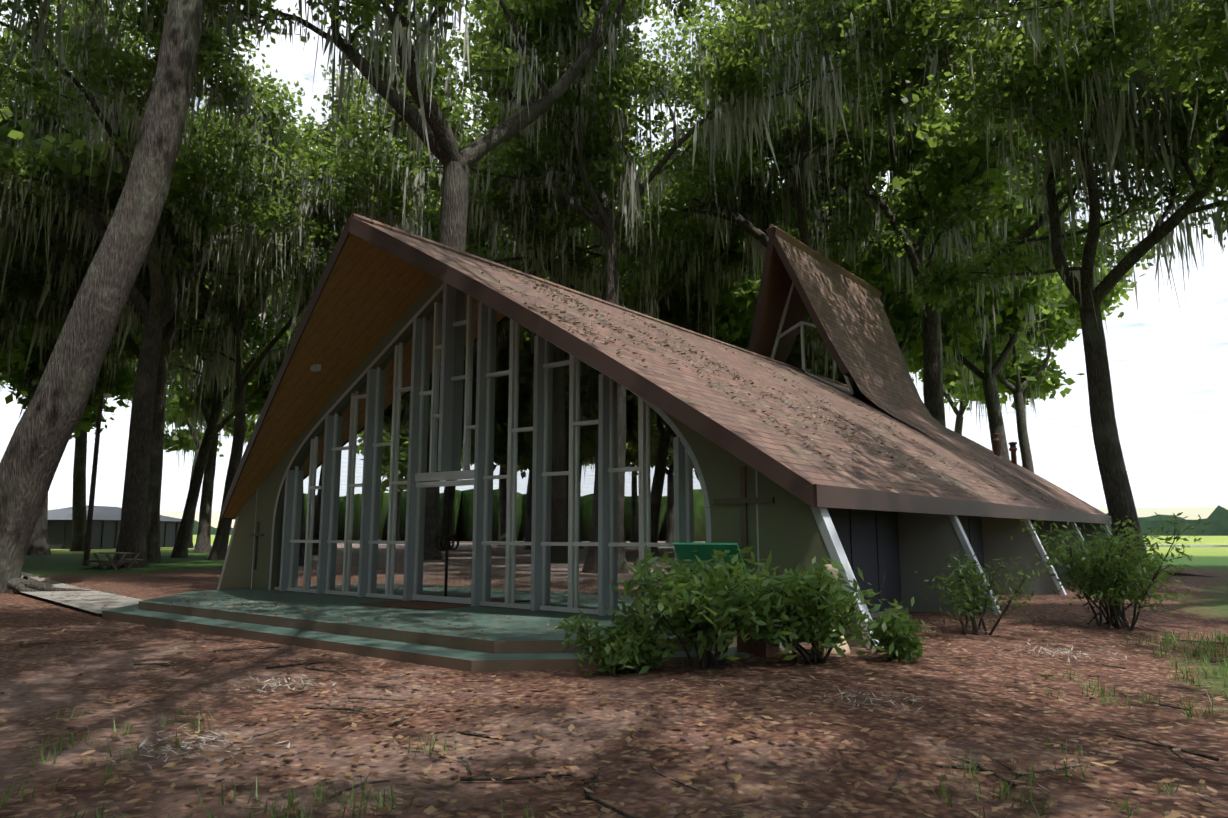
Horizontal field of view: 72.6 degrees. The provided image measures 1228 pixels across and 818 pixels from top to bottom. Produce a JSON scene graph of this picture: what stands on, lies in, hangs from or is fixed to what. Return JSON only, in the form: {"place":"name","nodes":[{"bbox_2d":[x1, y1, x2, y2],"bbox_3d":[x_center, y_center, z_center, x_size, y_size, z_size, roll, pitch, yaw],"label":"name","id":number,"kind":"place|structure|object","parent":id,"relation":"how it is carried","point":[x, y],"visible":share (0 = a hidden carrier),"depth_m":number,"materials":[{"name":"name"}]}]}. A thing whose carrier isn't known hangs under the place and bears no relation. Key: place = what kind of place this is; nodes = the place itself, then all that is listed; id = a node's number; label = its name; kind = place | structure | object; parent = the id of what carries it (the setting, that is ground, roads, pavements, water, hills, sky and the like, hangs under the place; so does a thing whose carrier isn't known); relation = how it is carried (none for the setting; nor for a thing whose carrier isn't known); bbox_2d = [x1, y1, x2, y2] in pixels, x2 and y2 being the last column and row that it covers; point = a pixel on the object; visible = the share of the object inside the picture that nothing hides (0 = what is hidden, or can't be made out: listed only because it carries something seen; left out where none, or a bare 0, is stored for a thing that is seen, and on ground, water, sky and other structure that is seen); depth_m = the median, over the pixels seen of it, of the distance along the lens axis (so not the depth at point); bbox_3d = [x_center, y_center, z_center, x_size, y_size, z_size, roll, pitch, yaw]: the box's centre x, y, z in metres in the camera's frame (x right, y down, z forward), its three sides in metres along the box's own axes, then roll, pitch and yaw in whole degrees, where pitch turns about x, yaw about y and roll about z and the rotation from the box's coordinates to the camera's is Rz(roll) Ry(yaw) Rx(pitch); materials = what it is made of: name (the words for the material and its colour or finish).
{"place":"outdoors","nodes":[
{"label":"outdoors","id":0,"kind":"place"},
{"bbox_2d":[276,590,618,616],"bbox_3d":[4.308,4.765,25.413,13.160,1.250,24.300,-7,-11,37],"label":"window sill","id":1,"kind":"structure","parent":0,"point":[454,603],"depth_m":15.84,"materials":[{"name":"grey metal"}]},
{"bbox_2d":[217,278,882,648],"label":"wall","id":2,"kind":"structure","parent":0,"point":[788,530],"depth_m":12.43,"materials":[{"name":"paint"}]},
{"bbox_2d":[274,282,688,619],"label":"chapel window frames","id":3,"kind":"structure","parent":2,"relation":"in","point":[477,476],"depth_m":15.83,"materials":[{"name":"grey metal"}]},
{"bbox_2d":[277,288,705,613],"bbox_3d":[-3.196,0.579,16.311,11.800,6.250,0.001,-7,-11,37],"label":"window glass","id":4,"kind":"object","parent":3,"relation":"in","point":[430,578],"visible":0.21,"depth_m":15.43,"materials":[{"name":"clear glass"}]},
{"bbox_2d":[249,466,774,569],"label":"wall crosses","id":5,"kind":"object","parent":2,"relation":"attached to","point":[743,500],"depth_m":11.97,"materials":[{"name":"brown wood"}]},
{"bbox_2d":[221,213,1111,523],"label":"roof","id":6,"kind":"structure","parent":2,"relation":"on","point":[377,279],"depth_m":16.41,"materials":[{"name":"brown wood"}]},
{"bbox_2d":[310,364,320,371],"bbox_3d":[-6.293,-0.869,17.610,0.180,0.130,0.160,-7,-11,37],"label":"soffit light","id":7,"kind":"object","parent":6,"relation":"attached to","point":[315,367],"visible":0.93,"depth_m":17.56,"materials":[{"name":"silver metal"}]},
{"bbox_2d":[459,261,1074,509],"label":"fallen leaves","id":8,"kind":"object","parent":6,"relation":"on","point":[665,340],"visible":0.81,"depth_m":16.89,"materials":[{"name":"brown plant"}]},
{"bbox_2d":[748,224,1003,461],"bbox_3d":[8.337,-1.864,31.622,9.800,7.765,9.800,-7,-11,37],"label":"steeple","id":9,"kind":"object","parent":6,"relation":"on","point":[819,316],"visible":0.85,"depth_m":29.61,"materials":[{"name":"brown wood"}]},
{"bbox_2d":[991,433,1016,464],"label":"vent pipes","id":10,"kind":"object","parent":6,"relation":"on","point":[996,441],"visible":0.92,"depth_m":32.47,"materials":[{"name":"brown metal"}]},
{"bbox_2d":[0,535,1227,817],"bbox_3d":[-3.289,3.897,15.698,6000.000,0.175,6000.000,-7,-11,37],"label":"terrain","id":11,"kind":"structure","parent":0,"point":[1202,609],"depth_m":7.04,"materials":[{"name":"brown soil"}]},
{"bbox_2d":[0,149,146,380],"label":"oak","id":12,"kind":"object","parent":11,"relation":"on","point":[14,356],"depth_m":55.34,"materials":[{"name":"green plant"}]},
{"bbox_2d":[21,571,142,613],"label":"concrete walk","id":13,"kind":"structure","parent":11,"relation":"on","point":[96,600],"depth_m":20.39,"materials":[{"name":"grey concrete"}]},
{"bbox_2d":[29,576,670,639],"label":"porch leaves","id":14,"kind":"object","parent":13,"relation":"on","point":[241,599],"visible":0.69,"depth_m":14.09,"materials":[{"name":"brown plant"}]},
{"bbox_2d":[0,297,183,554],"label":"oak","id":15,"kind":"object","parent":11,"relation":"on","point":[26,384],"visible":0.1,"depth_m":62.58,"materials":[{"name":"green plant"}]},
{"bbox_2d":[83,391,111,564],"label":"utility pole light","id":16,"kind":"object","parent":11,"relation":"on","point":[92,494],"visible":0.94,"depth_m":43.35,"materials":[{"name":"brown wood"}]},
{"bbox_2d":[86,552,145,570],"bbox_3d":[-21.772,6.664,36.533,1.800,0.770,1.720,-7,-11,37],"label":"picnic table","id":17,"kind":"object","parent":11,"relation":"on","point":[118,562],"visible":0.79,"depth_m":36.47,"materials":[{"name":"brown wood"}]},
{"bbox_2d":[48,505,194,548],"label":"background building","id":18,"kind":"structure","parent":11,"relation":"on","point":[106,527],"depth_m":89.11,"materials":[{"name":"grey"}]},
{"bbox_2d":[0,340,259,550],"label":"oak","id":19,"kind":"object","parent":11,"relation":"on","point":[79,522],"depth_m":75.86,"materials":[{"name":"brown plant"}]},
{"bbox_2d":[0,97,275,425],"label":"oak","id":20,"kind":"object","parent":11,"relation":"on","point":[54,151],"visible":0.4,"depth_m":42.35,"materials":[{"name":"green plant"}]},
{"bbox_2d":[0,184,349,557],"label":"oak","id":21,"kind":"object","parent":11,"relation":"on","point":[180,548],"visible":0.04,"depth_m":55.12,"materials":[{"name":"green plant"}]},
{"bbox_2d":[0,112,355,376],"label":"oak","id":22,"kind":"object","parent":11,"relation":"on","point":[191,327],"visible":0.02,"depth_m":49.91,"materials":[{"name":"green plant"}]},
{"bbox_2d":[0,12,360,562],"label":"oak","id":23,"kind":"object","parent":11,"relation":"on","point":[153,552],"visible":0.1,"depth_m":45.94,"materials":[{"name":"green plant"}]},
{"bbox_2d":[0,0,388,593],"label":"oak","id":24,"kind":"object","parent":11,"relation":"on","point":[41,435],"visible":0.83,"depth_m":24.23,"materials":[{"name":"brown plant"}]},
{"bbox_2d":[122,309,272,547],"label":"oak","id":25,"kind":"object","parent":11,"relation":"on","point":[177,440],"visible":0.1,"depth_m":96.81,"materials":[{"name":"green plant"}]},
{"bbox_2d":[0,0,412,567],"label":"oak","id":26,"kind":"object","parent":11,"relation":"on","point":[107,82],"visible":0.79,"depth_m":38.98,"materials":[{"name":"green plant"}]},
{"bbox_2d":[137,286,298,552],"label":"oak","id":27,"kind":"object","parent":11,"relation":"on","point":[188,405],"visible":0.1,"depth_m":71.02,"materials":[{"name":"green plant"}]},
{"bbox_2d":[182,296,277,420],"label":"oak","id":28,"kind":"object","parent":11,"relation":"on","point":[253,409],"visible":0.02,"depth_m":75.45,"materials":[{"name":"green plant"}]},
{"bbox_2d":[133,60,359,560],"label":"oak","id":29,"kind":"object","parent":11,"relation":"on","point":[219,548],"visible":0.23,"depth_m":48.97,"materials":[{"name":"green plant"}]},
{"bbox_2d":[34,0,742,251],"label":"oak","id":30,"kind":"object","parent":11,"relation":"on","point":[404,79],"visible":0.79,"depth_m":33.08,"materials":[{"name":"green plant"}]},
{"bbox_2d":[102,588,803,671],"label":"patio","id":31,"kind":"structure","parent":11,"relation":"on","point":[367,636],"depth_m":12.29,"materials":[{"name":"concrete"}]},
{"bbox_2d":[277,34,725,304],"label":"oak","id":32,"kind":"object","parent":11,"relation":"on","point":[375,205],"visible":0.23,"depth_m":46.20,"materials":[{"name":"green plant"}]},
{"bbox_2d":[498,214,590,275],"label":"oak","id":33,"kind":"object","parent":11,"relation":"on","point":[517,250],"depth_m":62.73,"materials":[{"name":"green plant"}]},
{"bbox_2d":[380,121,757,348],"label":"oak","id":34,"kind":"object","parent":11,"relation":"on","point":[681,318],"visible":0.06,"depth_m":56.07,"materials":[{"name":"green plant"}]},
{"bbox_2d":[364,10,786,318],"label":"oak","id":35,"kind":"object","parent":11,"relation":"on","point":[500,206],"visible":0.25,"depth_m":46.47,"materials":[{"name":"green plant"}]},
{"bbox_2d":[0,609,1227,817],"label":"fallen leaves","id":36,"kind":"object","parent":11,"relation":"on","point":[632,773],"visible":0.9,"depth_m":5.85,"materials":[{"name":"brown plant"}]},
{"bbox_2d":[0,628,1227,817],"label":"grass tufts","id":37,"kind":"object","parent":11,"relation":"on","point":[1223,637],"visible":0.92,"depth_m":5.93,"materials":[{"name":"green plant"}]},
{"bbox_2d":[0,562,1227,817],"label":"fallen twigs","id":38,"kind":"object","parent":11,"relation":"on","point":[24,584],"visible":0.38,"depth_m":6.58,"materials":[{"name":"brown wood"}]},
{"bbox_2d":[104,641,1126,789],"bbox_3d":[-1.618,2.704,8.119,15.413,0.212,5.940,0,-8,0],"label":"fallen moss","id":39,"kind":"object","parent":11,"relation":"on","point":[288,745],"visible":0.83,"depth_m":7.24,"materials":[{"name":"plant"}]},
{"bbox_2d":[555,605,677,678],"bbox_3d":[0.062,2.578,9.139,1.286,0.898,1.221,2,-9,-16],"label":"azalea","id":40,"kind":"object","parent":11,"relation":"on","point":[622,646],"visible":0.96,"depth_m":9.12,"materials":[{"name":"green plant"}]},
{"bbox_2d":[318,0,972,304],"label":"oak","id":41,"kind":"object","parent":11,"relation":"on","point":[740,70],"visible":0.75,"depth_m":37.72,"materials":[{"name":"green plant"}]},
{"bbox_2d":[493,168,798,349],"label":"oak","id":42,"kind":"object","parent":11,"relation":"on","point":[712,291],"visible":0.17,"depth_m":54.71,"materials":[{"name":"green plant"}]},
{"bbox_2d":[611,545,797,669],"bbox_3d":[0.962,2.233,9.342,2.116,1.416,2.492,-7,-11,37],"label":"azalea","id":43,"kind":"object","parent":11,"relation":"on","point":[706,605],"visible":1,"depth_m":9.06,"materials":[{"name":"green plant"}]},
{"bbox_2d":[193,505,1227,535],"bbox_3d":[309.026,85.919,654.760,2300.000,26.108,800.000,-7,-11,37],"label":"distant treeline","id":44,"kind":"object","parent":11,"relation":"on","point":[1217,518],"visible":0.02,"depth_m":592.00,"materials":[{"name":"green plant"}]},
{"bbox_2d":[737,621,779,656],"bbox_3d":[1.784,2.791,10.355,0.400,0.520,0.350,-7,-11,37],"label":"rusty box","id":45,"kind":"object","parent":11,"relation":"on","point":[764,649],"visible":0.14,"depth_m":10.20,"materials":[{"name":"metal"}]},
{"bbox_2d":[550,0,1030,302],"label":"oak","id":46,"kind":"object","parent":11,"relation":"on","point":[782,209],"visible":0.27,"depth_m":43.85,"materials":[{"name":"green plant"}]},
{"bbox_2d":[715,553,885,664],"bbox_3d":[2.103,2.325,9.668,2.159,1.294,1.902,-7,-11,37],"label":"azalea","id":47,"kind":"object","parent":11,"relation":"on","point":[813,617],"visible":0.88,"depth_m":9.32,"materials":[{"name":"green plant"}]},
{"bbox_2d":[819,564,849,653],"bbox_3d":[2.720,2.498,10.461,0.420,1.090,0.409,-7,-11,37],"label":"cigarette receptacle","id":48,"kind":"object","parent":11,"relation":"on","point":[846,646],"visible":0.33,"depth_m":10.32,"materials":[{"name":"beige plastic"}]},
{"bbox_2d":[803,607,903,649],"bbox_3d":[4.302,5.303,25.325,16.940,0.160,24.720,-7,-11,37],"label":"foundation strip","id":49,"kind":"object","parent":11,"relation":"on","point":[878,615],"depth_m":15.37,"materials":[{"name":"concrete"}]},
{"bbox_2d":[809,220,922,363],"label":"oak","id":50,"kind":"object","parent":11,"relation":"on","point":[849,254],"depth_m":62.74,"materials":[{"name":"green plant"}]},
{"bbox_2d":[855,596,930,662],"bbox_3d":[3.273,2.667,9.783,1.043,0.919,0.782,5,-10,-32],"label":"azalea","id":51,"kind":"object","parent":11,"relation":"on","point":[897,639],"visible":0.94,"depth_m":9.63,"materials":[{"name":"green plant"}]},
{"bbox_2d":[745,6,1078,367],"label":"oak","id":52,"kind":"object","parent":11,"relation":"on","point":[934,152],"visible":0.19,"depth_m":45.42,"materials":[{"name":"green plant"}]},
{"bbox_2d":[636,0,1227,426],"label":"oak","id":53,"kind":"object","parent":11,"relation":"on","point":[956,212],"visible":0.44,"depth_m":42.15,"materials":[{"name":"green plant"}]},
{"bbox_2d":[661,0,1227,80],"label":"oak","id":54,"kind":"object","parent":11,"relation":"on","point":[969,11],"visible":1,"depth_m":25.14,"materials":[{"name":"green plant"}]},
{"bbox_2d":[843,143,1082,459],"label":"oak","id":55,"kind":"object","parent":11,"relation":"on","point":[1007,333],"visible":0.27,"depth_m":54.87,"materials":[{"name":"green plant"}]},
{"bbox_2d":[827,508,1113,613],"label":"chapel wall fins","id":56,"kind":"object","parent":11,"relation":"on","point":[897,549],"visible":0.06,"depth_m":16.37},
{"bbox_2d":[915,550,1043,634],"bbox_3d":[5.412,2.698,12.124,1.505,1.277,1.961,-7,-11,37],"label":"shrub","id":57,"kind":"object","parent":11,"relation":"on","point":[963,591],"visible":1,"depth_m":12.28,"materials":[{"name":"green plant"}]},
{"bbox_2d":[912,270,1130,434],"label":"oak","id":58,"kind":"object","parent":11,"relation":"on","point":[954,388],"visible":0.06,"depth_m":79.88,"materials":[{"name":"green plant"}]},
{"bbox_2d":[905,223,1147,472],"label":"oak","id":59,"kind":"object","parent":11,"relation":"on","point":[1019,380],"visible":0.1,"depth_m":67.91,"materials":[{"name":"green plant"}]},
{"bbox_2d":[871,0,1227,566],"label":"oak","id":60,"kind":"object","parent":11,"relation":"on","point":[1067,148],"visible":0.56,"depth_m":34.24,"materials":[{"name":"green plant"}]},
{"bbox_2d":[1011,512,1210,631],"bbox_3d":[8.208,2.658,13.841,2.793,1.946,2.943,0,-8,2],"label":"shrub","id":61,"kind":"object","parent":11,"relation":"on","point":[1115,573],"visible":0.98,"depth_m":13.44,"materials":[{"name":"green plant"}]},
{"bbox_2d":[1111,0,1227,197],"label":"oak","id":62,"kind":"object","parent":11,"relation":"on","point":[1207,51],"visible":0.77,"depth_m":24.70,"materials":[{"name":"green plant"}]},
{"bbox_2d":[0,0,1227,511],"bbox_3d":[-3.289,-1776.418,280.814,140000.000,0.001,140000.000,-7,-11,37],"label":"sky","id":63,"kind":"structure","parent":0,"point":[1168,358],"depth_m":11095.55,"materials":[{"name":"white"}]},
{"bbox_2d":[673,542,746,581],"bbox_3d":[1.323,2.498,11.281,1.000,1.372,0.360,-7,-11,37],"label":"green sign","id":64,"kind":"object","parent":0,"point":[705,551],"visible":0.17,"depth_m":11.30,"materials":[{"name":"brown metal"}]},
{"bbox_2d":[193,544,1227,546],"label":"marsh creek water","id":65,"kind":"structure","parent":0,"point":[1146,546],"depth_m":110.68,"materials":[{"name":"grey liquid"}]}
]}

